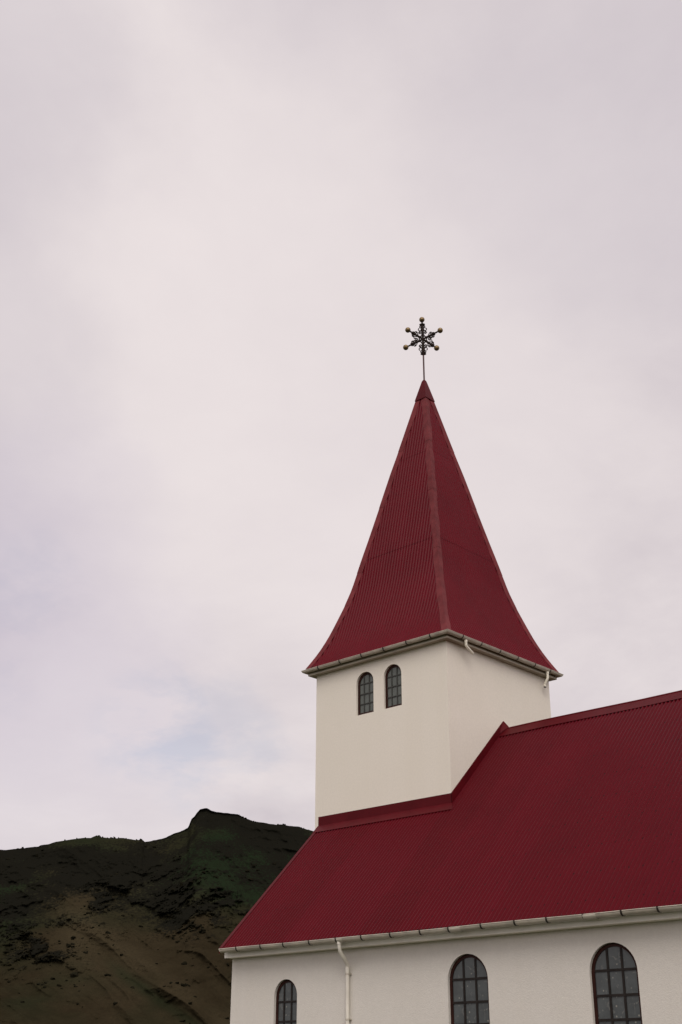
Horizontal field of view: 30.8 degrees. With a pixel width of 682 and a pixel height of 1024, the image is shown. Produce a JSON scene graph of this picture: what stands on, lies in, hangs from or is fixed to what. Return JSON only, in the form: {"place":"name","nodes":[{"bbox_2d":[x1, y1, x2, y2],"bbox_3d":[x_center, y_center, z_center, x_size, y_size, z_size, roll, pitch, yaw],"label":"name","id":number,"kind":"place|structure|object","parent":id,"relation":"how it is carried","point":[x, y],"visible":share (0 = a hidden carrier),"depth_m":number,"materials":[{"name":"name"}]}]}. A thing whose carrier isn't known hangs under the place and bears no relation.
{"place":"outdoors","nodes":[
{"label":"outdoors","id":0,"kind":"place"},
{"bbox_2d":[0,808,312,1023],"bbox_3d":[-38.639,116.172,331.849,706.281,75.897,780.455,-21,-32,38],"label":"hill","id":1,"kind":"structure","parent":0,"point":[234,846],"depth_m":299.87,"materials":[{"name":"green plant"}]},
{"bbox_2d":[0,814,301,1023],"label":"hillside scrub","id":2,"kind":"object","parent":1,"relation":"on","point":[74,974],"visible":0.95,"depth_m":288.10,"materials":[{"name":"green plant"}]},
{"bbox_2d":[0,0,681,849],"label":"sky","id":3,"kind":"structure","parent":0,"point":[225,225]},
{"bbox_2d":[219,317,681,1023],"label":"church","id":4,"kind":"structure","parent":0,"point":[489,841],"depth_m":21.03,"materials":[{"name":"red metal"}]},
{"bbox_2d":[276,979,296,1023],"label":"window","id":5,"kind":"structure","parent":4,"relation":"in","point":[286,996],"depth_m":20.50,"materials":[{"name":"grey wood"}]},
{"bbox_2d":[358,672,373,714],"bbox_3d":[0.538,3.598,24.470,0.461,0.863,0.102,-21,-32,38],"label":"window","id":6,"kind":"structure","parent":4,"relation":"in","point":[365,700],"depth_m":24.46,"materials":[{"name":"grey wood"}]},
{"bbox_2d":[385,665,401,708],"bbox_3d":[1.067,3.394,24.023,0.461,0.864,0.102,-21,-32,38],"label":"window","id":7,"kind":"structure","parent":4,"relation":"in","point":[393,688],"depth_m":24.01,"materials":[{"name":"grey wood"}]},
{"bbox_2d":[450,954,489,1023],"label":"window","id":8,"kind":"structure","parent":4,"relation":"in","point":[469,994],"depth_m":18.16,"materials":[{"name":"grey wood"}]},
{"bbox_2d":[591,943,641,1023],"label":"window","id":9,"kind":"structure","parent":4,"relation":"in","point":[615,982],"depth_m":16.61,"materials":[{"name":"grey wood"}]}
]}

